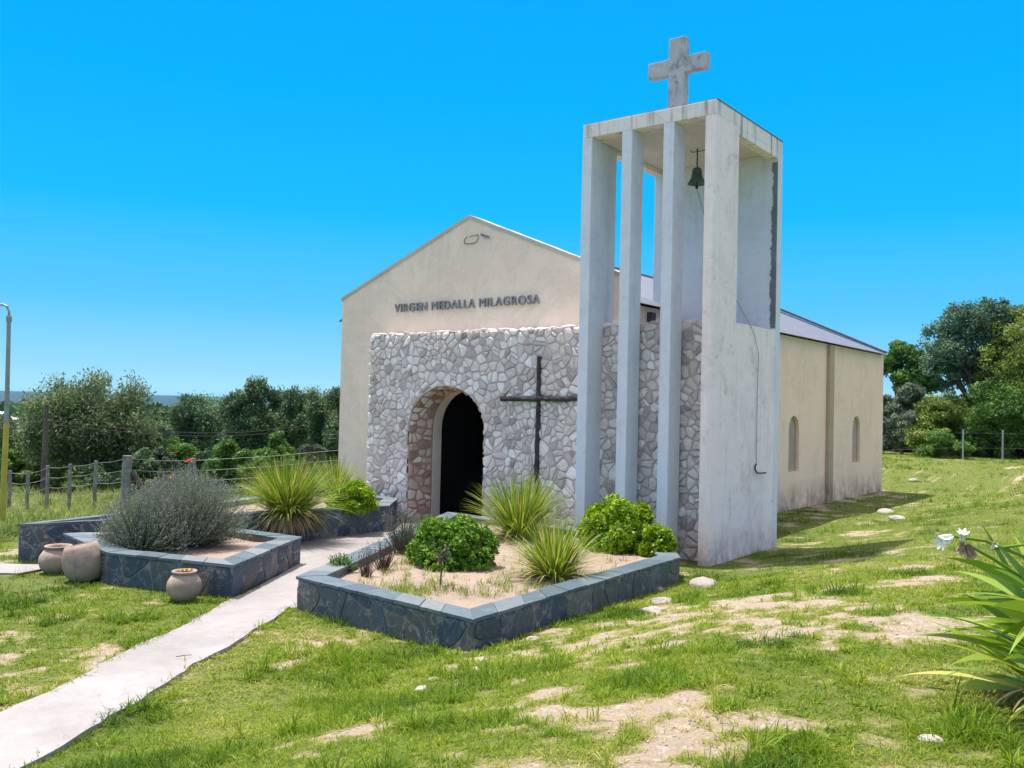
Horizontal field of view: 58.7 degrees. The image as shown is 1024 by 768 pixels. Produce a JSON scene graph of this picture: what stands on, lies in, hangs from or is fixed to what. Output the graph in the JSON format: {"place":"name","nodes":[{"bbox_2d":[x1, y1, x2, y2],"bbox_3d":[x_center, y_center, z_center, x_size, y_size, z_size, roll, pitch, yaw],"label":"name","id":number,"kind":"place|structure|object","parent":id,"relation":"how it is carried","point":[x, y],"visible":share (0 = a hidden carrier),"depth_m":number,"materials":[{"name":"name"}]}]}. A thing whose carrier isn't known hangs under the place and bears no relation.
{"place":"outdoors","nodes":[
{"label":"outdoors","id":0,"kind":"place"},
{"bbox_2d":[0,563,39,574],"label":"side path","id":1,"kind":"structure","parent":0,"point":[6,568],"depth_m":12.85,"materials":[{"name":"beige concrete"}]},
{"bbox_2d":[0,529,401,767],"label":"path","id":2,"kind":"structure","parent":0,"point":[49,721],"depth_m":8.03,"materials":[{"name":"grey concrete"}]},
{"bbox_2d":[246,522,416,607],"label":"path","id":3,"kind":"structure","parent":0,"point":[311,549],"depth_m":15.29,"materials":[{"name":"beige concrete"}]},
{"bbox_2d":[0,391,1023,767],"bbox_3d":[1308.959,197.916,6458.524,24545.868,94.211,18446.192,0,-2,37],"label":"ground","id":4,"kind":"structure","parent":0,"point":[656,753],"depth_m":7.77,"materials":[{"name":"green plant"}]},
{"bbox_2d":[0,304,11,521],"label":"lamp post","id":5,"kind":"object","parent":4,"relation":"on","point":[3,483],"visible":0.96,"depth_m":20.56,"materials":[{"name":"grey metal"}]},
{"bbox_2d":[0,449,25,481],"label":"tree","id":6,"kind":"object","parent":4,"relation":"on","point":[16,464],"visible":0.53,"depth_m":31.13,"materials":[{"name":"green plant"}]},
{"bbox_2d":[0,414,27,482],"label":"tree","id":7,"kind":"object","parent":4,"relation":"on","point":[11,430],"visible":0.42,"depth_m":35.45,"materials":[{"name":"green plant"}]},
{"bbox_2d":[0,411,27,430],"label":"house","id":8,"kind":"structure","parent":4,"relation":"on","point":[1,412],"depth_m":70.15,"materials":[{"name":"white wood"}]},
{"bbox_2d":[7,460,34,485],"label":"shrub","id":9,"kind":"object","parent":4,"relation":"on","point":[19,471],"visible":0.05,"depth_m":36.94,"materials":[{"name":"green plant"}]},
{"bbox_2d":[24,448,51,464],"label":"tree","id":10,"kind":"object","parent":4,"relation":"on","point":[33,456],"visible":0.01,"depth_m":43.16,"materials":[{"name":"green plant"}]},
{"bbox_2d":[12,460,64,491],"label":"shrub","id":11,"kind":"object","parent":4,"relation":"on","point":[35,468],"visible":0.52,"depth_m":31.44,"materials":[{"name":"green plant"}]},
{"bbox_2d":[38,543,71,574],"bbox_3d":[-6.303,2.439,12.654,0.500,0.400,0.500,0,-2,37],"label":"clay pot","id":12,"kind":"object","parent":4,"relation":"on","point":[50,557],"visible":0.67,"depth_m":12.46,"materials":[{"name":"ceramic"}]},
{"bbox_2d":[50,458,82,483],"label":"shrub","id":13,"kind":"object","parent":4,"relation":"on","point":[64,480],"visible":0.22,"depth_m":36.67,"materials":[{"name":"green plant"}]},
{"bbox_2d":[62,540,101,582],"bbox_3d":[-5.672,2.358,12.076,0.534,0.561,0.531,0,-2,37],"label":"clay pot","id":14,"kind":"object","parent":4,"relation":"on","point":[81,562],"visible":0.93,"depth_m":11.88,"materials":[{"name":"ceramic"}]},
{"bbox_2d":[60,463,112,493],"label":"shrub","id":15,"kind":"object","parent":4,"relation":"on","point":[103,476],"visible":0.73,"depth_m":30.06,"materials":[{"name":"green plant"}]},
{"bbox_2d":[9,365,171,480],"bbox_3d":[-15.371,1.734,33.010,5.482,4.894,5.073,0,-2,37],"label":"tree","id":16,"kind":"object","parent":4,"relation":"on","point":[81,405],"visible":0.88,"depth_m":32.11,"materials":[{"name":"green plant"}]},
{"bbox_2d":[0,400,270,457],"bbox_3d":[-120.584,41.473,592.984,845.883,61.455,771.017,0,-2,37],"label":"distant woods","id":17,"kind":"object","parent":4,"relation":"on","point":[13,408],"depth_m":69.33,"materials":[{"name":"green plant"}]},
{"bbox_2d":[110,446,164,496],"bbox_3d":[-12.031,2.927,29.087,1.647,1.943,1.396,0,-2,37],"label":"shrub","id":18,"kind":"object","parent":4,"relation":"on","point":[146,467],"visible":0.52,"depth_m":28.95,"materials":[{"name":"green plant"}]},
{"bbox_2d":[139,471,149,479],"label":"shrub","id":19,"kind":"object","parent":4,"relation":"on","point":[142,476],"visible":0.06,"depth_m":36.84,"materials":[{"name":"green plant"}]},
{"bbox_2d":[147,407,176,445],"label":"tree","id":20,"kind":"object","parent":4,"relation":"on","point":[164,412],"visible":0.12,"depth_m":57.56,"materials":[{"name":"green plant"}]},
{"bbox_2d":[0,404,329,495],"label":"utility pole","id":21,"kind":"object","parent":4,"relation":"on","point":[44,457],"visible":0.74,"depth_m":29.45,"materials":[{"name":"brown wood"}]},
{"bbox_2d":[151,424,181,485],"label":"shrub","id":22,"kind":"object","parent":4,"relation":"on","point":[157,453],"visible":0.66,"depth_m":29.98,"materials":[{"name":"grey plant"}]},
{"bbox_2d":[0,450,337,510],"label":"wire fence","id":23,"kind":"object","parent":4,"relation":"on","point":[127,471],"visible":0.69,"depth_m":23.54,"materials":[{"name":"grey wood"}]},
{"bbox_2d":[147,436,199,485],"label":"shrub","id":24,"kind":"object","parent":4,"relation":"on","point":[183,452],"visible":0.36,"depth_m":30.31,"materials":[{"name":"green plant"}]},
{"bbox_2d":[147,458,214,497],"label":"rose bush","id":25,"kind":"object","parent":4,"relation":"on","point":[188,460],"visible":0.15,"depth_m":17.36,"materials":[{"name":"green plant"}]},
{"bbox_2d":[63,528,301,597],"bbox_3d":[-4.342,2.574,12.858,3.541,0.793,2.712,0,-2,37],"label":"planter","id":26,"kind":"object","parent":4,"relation":"on","point":[230,569],"visible":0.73,"depth_m":11.84,"materials":[{"name":"stone"}]},
{"bbox_2d":[87,481,197,553],"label":"lavender bush","id":27,"kind":"object","parent":26,"relation":"in","point":[117,532],"visible":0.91,"depth_m":12.50,"materials":[{"name":"green plant"}]},
{"bbox_2d":[120,458,260,548],"bbox_3d":[-4.832,1.734,13.245,2.400,1.325,1.799,0,-2,37],"label":"lavender bush","id":28,"kind":"object","parent":26,"relation":"in","point":[209,519],"visible":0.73,"depth_m":13.02,"materials":[{"name":"green plant"}]},
{"bbox_2d":[166,568,201,602],"bbox_3d":[-3.964,2.439,11.017,0.410,0.370,0.410,0,-2,37],"label":"clay pot","id":29,"kind":"object","parent":4,"relation":"on","point":[182,586],"visible":0.93,"depth_m":10.88,"materials":[{"name":"ceramic"}]},
{"bbox_2d":[152,392,227,466],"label":"tree","id":30,"kind":"object","parent":4,"relation":"on","point":[189,414],"visible":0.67,"depth_m":47.19,"materials":[{"name":"green plant"}]},
{"bbox_2d":[163,390,219,440],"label":"tree","id":31,"kind":"object","parent":4,"relation":"on","point":[210,400],"depth_m":60.41,"materials":[{"name":"green plant"}]},
{"bbox_2d":[0,472,398,541],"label":"meadow grass","id":32,"kind":"structure","parent":4,"relation":"on","point":[80,501],"depth_m":23.89,"materials":[{"name":"green plant"}]},
{"bbox_2d":[17,488,397,563],"bbox_3d":[-4.472,2.689,16.273,2.914,1.001,7.427,1,-2,25],"label":"planter","id":33,"kind":"object","parent":4,"relation":"on","point":[35,538],"visible":0.25,"depth_m":15.65,"materials":[{"name":"stone"}]},
{"bbox_2d":[220,451,350,540],"bbox_3d":[-3.852,1.897,15.723,2.531,1.582,2.693,0,-2,37],"label":"grass tussock","id":34,"kind":"object","parent":33,"relation":"in","point":[288,497],"depth_m":15.46,"materials":[{"name":"green plant"}]},
{"bbox_2d":[308,450,366,496],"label":"grass tussock","id":35,"kind":"object","parent":33,"relation":"in","point":[341,480],"depth_m":19.51,"materials":[{"name":"green plant"}]},
{"bbox_2d":[325,478,378,515],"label":"leafy shrub","id":36,"kind":"object","parent":33,"relation":"in","point":[361,495],"visible":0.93,"depth_m":16.68,"materials":[{"name":"green plant"}]},
{"bbox_2d":[193,445,239,479],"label":"shrub","id":37,"kind":"object","parent":4,"relation":"on","point":[204,456],"visible":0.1,"depth_m":36.42,"materials":[{"name":"green plant"}]},
{"bbox_2d":[202,438,253,498],"bbox_3d":[-8.387,2.657,26.986,2.158,2.125,1.618,0,-2,37],"label":"shrub","id":38,"kind":"object","parent":4,"relation":"on","point":[224,450],"visible":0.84,"depth_m":26.81,"materials":[{"name":"green plant"}]},
{"bbox_2d":[208,393,270,447],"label":"tree","id":39,"kind":"object","parent":4,"relation":"on","point":[221,410],"visible":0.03,"depth_m":50.99,"materials":[{"name":"green plant"}]},
{"bbox_2d":[216,375,288,450],"bbox_3d":[-10.936,1.982,38.295,3.118,4.769,2.598,0,-2,37],"label":"tree","id":40,"kind":"object","parent":4,"relation":"on","point":[246,412],"visible":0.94,"depth_m":37.53,"materials":[{"name":"green plant"}]},
{"bbox_2d":[235,446,275,486],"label":"shrub","id":41,"kind":"object","parent":4,"relation":"on","point":[259,454],"visible":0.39,"depth_m":32.04,"materials":[{"name":"green plant"}]},
{"bbox_2d":[257,429,298,483],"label":"shrub","id":42,"kind":"object","parent":4,"relation":"on","point":[284,448],"visible":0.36,"depth_m":30.82,"materials":[{"name":"green plant"}]},
{"bbox_2d":[268,384,324,460],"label":"tree","id":43,"kind":"object","parent":4,"relation":"on","point":[292,413],"visible":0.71,"depth_m":40.72,"materials":[{"name":"green plant"}]},
{"bbox_2d":[266,384,337,448],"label":"tree","id":44,"kind":"object","parent":4,"relation":"on","point":[332,414],"visible":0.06,"depth_m":45.79,"materials":[{"name":"green plant"}]},
{"bbox_2d":[280,443,337,484],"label":"shrub","id":45,"kind":"object","parent":4,"relation":"on","point":[317,448],"visible":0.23,"depth_m":23.95,"materials":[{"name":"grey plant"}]},
{"bbox_2d":[303,385,339,465],"bbox_3d":[-7.077,2.126,37.008,2.897,4.229,3.376,2,-2,-28],"label":"tree","id":46,"kind":"object","parent":4,"relation":"on","point":[320,431],"visible":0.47,"depth_m":36.55,"materials":[{"name":"green plant"}]},
{"bbox_2d":[415,685,426,691],"bbox_3d":[-0.723,2.427,7.242,0.082,0.047,0.120,0,-2,37],"label":"stone","id":47,"kind":"object","parent":4,"relation":"on","point":[420,687],"visible":0.56,"depth_m":7.23,"materials":[{"name":"beige stone"}]},
{"bbox_2d":[296,512,680,651],"bbox_3d":[0.141,2.715,12.901,4.417,0.711,8.351,1,-1,11],"label":"planter","id":48,"kind":"object","parent":4,"relation":"on","point":[343,594],"visible":0.43,"depth_m":10.31,"materials":[{"name":"stone"}]},
{"bbox_2d":[326,552,360,572],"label":"herb","id":49,"kind":"object","parent":48,"relation":"in","point":[336,561],"visible":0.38,"depth_m":11.51,"materials":[{"name":"green plant"}]},
{"bbox_2d":[352,542,382,576],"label":"dead bush","id":50,"kind":"object","parent":48,"relation":"on","point":[365,570],"visible":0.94,"depth_m":11.31,"materials":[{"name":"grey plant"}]},
{"bbox_2d":[368,539,400,571],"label":"dead bush","id":51,"kind":"object","parent":48,"relation":"on","point":[385,562],"visible":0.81,"depth_m":11.66,"materials":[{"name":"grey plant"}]},
{"bbox_2d":[377,499,420,554],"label":"dry lavender","id":52,"kind":"object","parent":48,"relation":"on","point":[402,541],"visible":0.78,"depth_m":12.99,"materials":[{"name":"grey plant"}]},
{"bbox_2d":[414,512,437,530],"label":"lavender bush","id":53,"kind":"object","parent":48,"relation":"in","point":[425,517],"visible":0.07,"depth_m":13.81,"materials":[{"name":"green plant"}]},
{"bbox_2d":[429,540,450,584],"bbox_3d":[-0.868,2.134,10.795,0.281,0.554,0.280,1,-1,-3],"label":"rose sapling","id":54,"kind":"object","parent":48,"relation":"on","point":[446,554],"visible":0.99,"depth_m":10.81,"materials":[{"name":"brown plant"}]},
{"bbox_2d":[405,513,500,571],"bbox_3d":[-0.802,2.102,12.192,1.352,0.761,1.205,0,-2,37],"label":"round shrub","id":55,"kind":"object","parent":48,"relation":"on","point":[469,540],"visible":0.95,"depth_m":11.94,"materials":[{"name":"green plant"}]},
{"bbox_2d":[368,538,621,608],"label":"leaf litter","id":56,"kind":"object","parent":48,"relation":"on","point":[505,570],"visible":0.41,"depth_m":11.47,"materials":[{"name":"brown plant"}]},
{"bbox_2d":[357,546,635,599],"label":"planter weeds","id":57,"kind":"object","parent":48,"relation":"on","point":[430,587],"visible":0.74,"depth_m":10.79,"materials":[{"name":"green plant"}]},
{"bbox_2d":[452,465,580,544],"bbox_3d":[0.158,2.090,14.944,2.518,1.599,2.585,0,-2,37],"label":"grass tussock","id":58,"kind":"object","parent":48,"relation":"in","point":[508,524],"depth_m":14.73,"materials":[{"name":"green plant"}]},
{"bbox_2d":[483,512,620,582],"bbox_3d":[0.541,2.131,11.473,1.779,1.140,1.787,2,-1,-16],"label":"grass tussock","id":59,"kind":"object","parent":48,"relation":"in","point":[552,561],"depth_m":11.35,"materials":[{"name":"green plant"}]},
{"bbox_2d":[575,493,654,554],"bbox_3d":[1.676,2.135,13.985,1.471,0.895,1.297,0,-2,37],"label":"leafy shrub","id":60,"kind":"object","parent":48,"relation":"in","point":[623,521],"visible":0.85,"depth_m":13.68,"materials":[{"name":"green plant"}]},
{"bbox_2d":[633,522,677,557],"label":"leafy shrub","id":61,"kind":"object","parent":48,"relation":"in","point":[656,536],"visible":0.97,"depth_m":13.24,"materials":[{"name":"green plant"}]},
{"bbox_2d":[3,533,984,767],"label":"pebbles","id":62,"kind":"object","parent":4,"relation":"on","point":[647,741],"visible":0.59,"depth_m":7.67,"materials":[{"name":"beige stone"}]},
{"bbox_2d":[0,552,1023,723],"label":"lawn grass","id":63,"kind":"structure","parent":4,"relation":"on","point":[696,598],"depth_m":8.91,"materials":[{"name":"green plant"}]},
{"bbox_2d":[0,555,1023,767],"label":"lawn weeds","id":64,"kind":"object","parent":4,"relation":"on","point":[970,723],"visible":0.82,"depth_m":6.68,"materials":[{"name":"green plant"}]},
{"bbox_2d":[0,498,1023,591],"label":"lawn grass","id":65,"kind":"structure","parent":4,"relation":"on","point":[950,514],"depth_m":15.26,"materials":[{"name":"green plant"}]},
{"bbox_2d":[526,636,538,640],"bbox_3d":[0.206,2.564,9.131,0.126,0.074,0.146,0,-2,37],"label":"stone","id":66,"kind":"object","parent":4,"relation":"on","point":[532,638],"visible":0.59,"depth_m":9.10,"materials":[{"name":"beige stone"}]},
{"bbox_2d":[338,215,886,560],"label":"church","id":67,"kind":"structure","parent":4,"relation":"on","point":[451,333],"depth_m":18.83,"materials":[{"name":"paint"}]},
{"bbox_2d":[500,356,577,495],"bbox_3d":[0.471,1.101,16.777,1.759,3.236,0.151,0,-2,37],"label":"wooden cross","id":68,"kind":"object","parent":67,"relation":"attached to","point":[538,397],"visible":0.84,"depth_m":16.76,"materials":[{"name":"brown wood"}]},
{"bbox_2d":[788,417,795,471],"bbox_3d":[7.041,1.507,23.057,0.040,1.420,0.720,0,-2,37],"label":"window","id":69,"kind":"structure","parent":67,"relation":"in","point":[792,426],"depth_m":23.16,"materials":[{"name":"grey glass"}]},
{"bbox_2d":[852,417,857,462],"bbox_3d":[10.164,1.642,27.150,0.040,1.390,0.740,0,-2,37],"label":"window","id":70,"kind":"structure","parent":67,"relation":"in","point":[855,425],"depth_m":27.25,"materials":[{"name":"grey glass"}]},
{"bbox_2d":[641,606,663,613],"bbox_3d":[1.549,2.506,10.041,0.287,0.124,0.205,0,-2,37],"label":"stone","id":71,"kind":"object","parent":4,"relation":"on","point":[655,609],"visible":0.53,"depth_m":9.99,"materials":[{"name":"beige stone"}]},
{"bbox_2d":[650,597,673,604],"bbox_3d":[1.788,2.596,10.840,0.287,0.121,0.201,1,-1,-6],"label":"stone","id":72,"kind":"object","parent":4,"relation":"on","point":[661,600],"visible":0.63,"depth_m":10.79,"materials":[{"name":"beige stone"}]},
{"bbox_2d":[575,98,782,566],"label":"bell tower","id":73,"kind":"structure","parent":4,"relation":"on","point":[717,258],"depth_m":15.33,"materials":[{"name":"paint"}]},
{"bbox_2d":[648,36,709,107],"bbox_3d":[2.960,-5.301,16.210,1.130,1.690,0.180,0,-2,37],"label":"concrete cross","id":74,"kind":"object","parent":73,"relation":"on","point":[679,66],"visible":0.86,"depth_m":16.13,"materials":[{"name":"white concrete"}]},
{"bbox_2d":[687,148,704,188],"bbox_3d":[3.288,-3.823,16.188,0.331,0.730,0.331,0,-2,37],"label":"bell","id":75,"kind":"object","parent":73,"relation":"hanging from","point":[696,180],"visible":0.97,"depth_m":16.12,"materials":[{"name":"green metal"}]},
{"bbox_2d":[697,190,758,465],"bbox_3d":[3.697,-1.036,15.830,1.115,4.862,0.381,0,-2,37],"label":"bell rope","id":76,"kind":"object","parent":75,"relation":"hanging from","point":[758,359],"visible":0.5,"depth_m":15.60,"materials":[{"name":"grey"}]},
{"bbox_2d":[754,464,765,473],"bbox_3d":[4.269,1.457,15.678,0.049,0.185,0.415,0,-2,41],"label":"rope hook","id":77,"kind":"object","parent":73,"relation":"attached to","point":[758,472],"visible":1,"depth_m":15.57,"materials":[{"name":"metal"}]},
{"bbox_2d":[689,576,716,588],"bbox_3d":[2.549,2.677,12.084,0.364,0.223,0.489,2,-2,-30],"label":"stone","id":78,"kind":"object","parent":4,"relation":"on","point":[700,582],"visible":0.52,"depth_m":11.97,"materials":[{"name":"beige stone"}]},
{"bbox_2d":[877,508,893,513],"bbox_3d":[9.269,3.192,22.595,0.438,0.224,0.398,0,-2,37],"label":"stone","id":79,"kind":"object","parent":4,"relation":"on","point":[884,511],"visible":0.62,"depth_m":22.47,"materials":[{"name":"beige stone"}]},
{"bbox_2d":[888,515,904,520],"bbox_3d":[8.199,2.873,19.390,0.352,0.158,0.267,1,-1,4],"label":"stone","id":80,"kind":"object","parent":4,"relation":"on","point":[897,517],"visible":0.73,"depth_m":19.35,"materials":[{"name":"beige stone"}]},
{"bbox_2d":[882,428,911,451],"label":"shrub","id":81,"kind":"object","parent":4,"relation":"on","point":[896,433],"visible":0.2,"depth_m":46.40,"materials":[{"name":"green plant"}]},
{"bbox_2d":[882,409,923,453],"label":"shrub","id":82,"kind":"object","parent":4,"relation":"on","point":[888,441],"visible":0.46,"depth_m":44.03,"materials":[{"name":"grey plant"}]},
{"bbox_2d":[883,381,926,429],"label":"tree","id":83,"kind":"object","parent":4,"relation":"on","point":[906,397],"visible":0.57,"depth_m":49.30,"materials":[{"name":"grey plant"}]},
{"bbox_2d":[908,478,918,481],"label":"stone","id":84,"kind":"object","parent":4,"relation":"on","point":[913,479],"visible":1,"depth_m":31.37,"materials":[{"name":"beige stone"}]},
{"bbox_2d":[883,339,944,395],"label":"tree","id":85,"kind":"object","parent":4,"relation":"on","point":[900,370],"visible":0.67,"depth_m":57.06,"materials":[{"name":"green plant"}]},
{"bbox_2d":[917,734,943,743],"bbox_3d":[2.223,1.889,4.837,0.136,0.058,0.090,1,-1,16],"label":"stone","id":86,"kind":"object","parent":4,"relation":"on","point":[935,737],"visible":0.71,"depth_m":4.82,"materials":[{"name":"white stone"}]},
{"bbox_2d":[902,393,963,455],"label":"shrub","id":87,"kind":"object","parent":4,"relation":"on","point":[936,413],"visible":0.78,"depth_m":42.58,"materials":[{"name":"green plant"}]},
{"bbox_2d":[906,391,980,454],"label":"shrub","id":88,"kind":"object","parent":4,"relation":"on","point":[959,406],"visible":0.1,"depth_m":44.20,"materials":[{"name":"green plant"}]},
{"bbox_2d":[913,428,976,457],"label":"shrub","id":89,"kind":"object","parent":4,"relation":"on","point":[946,446],"visible":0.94,"depth_m":40.86,"materials":[{"name":"green plant"}]},
{"bbox_2d":[905,429,1010,460],"bbox_3d":[19.508,2.748,39.983,8.236,1.544,0.096,1,-1,0],"label":"wire fence","id":90,"kind":"object","parent":4,"relation":"on","point":[1002,433],"visible":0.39,"depth_m":39.95,"materials":[{"name":"grey wood"}]},
{"bbox_2d":[898,523,1023,725],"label":"lily plant","id":91,"kind":"object","parent":4,"relation":"on","point":[1005,606],"visible":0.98,"depth_m":5.55,"materials":[{"name":"green plant"}]},
{"bbox_2d":[916,295,1022,453],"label":"tree","id":92,"kind":"object","parent":4,"relation":"on","point":[953,359],"visible":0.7,"depth_m":46.01,"materials":[{"name":"green plant"}]},
{"bbox_2d":[949,364,1023,442],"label":"tree","id":93,"kind":"object","parent":4,"relation":"on","point":[980,390],"visible":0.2,"depth_m":43.44,"materials":[{"name":"green plant"}]},
{"bbox_2d":[950,378,1023,457],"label":"shrub","id":94,"kind":"object","parent":4,"relation":"on","point":[981,433],"visible":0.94,"depth_m":42.08,"materials":[{"name":"green plant"}]},
{"bbox_2d":[971,304,1023,400],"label":"tree","id":95,"kind":"object","parent":4,"relation":"on","point":[1008,358],"visible":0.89,"depth_m":43.73,"materials":[{"name":"green plant"}]},
{"bbox_2d":[1011,448,1023,456],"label":"shrub","id":96,"kind":"object","parent":4,"relation":"on","point":[1019,454],"visible":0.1,"depth_m":43.41,"materials":[{"name":"green plant"}]},
{"bbox_2d":[0,0,1023,402],"label":"sky","id":97,"kind":"structure","parent":0,"point":[193,193],"materials":[{"name":"blue"}]},
{"bbox_2d":[800,449,1023,513],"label":"lawn grass","id":98,"kind":"structure","parent":0,"point":[963,490],"depth_m":30.69,"materials":[{"name":"green plant"}]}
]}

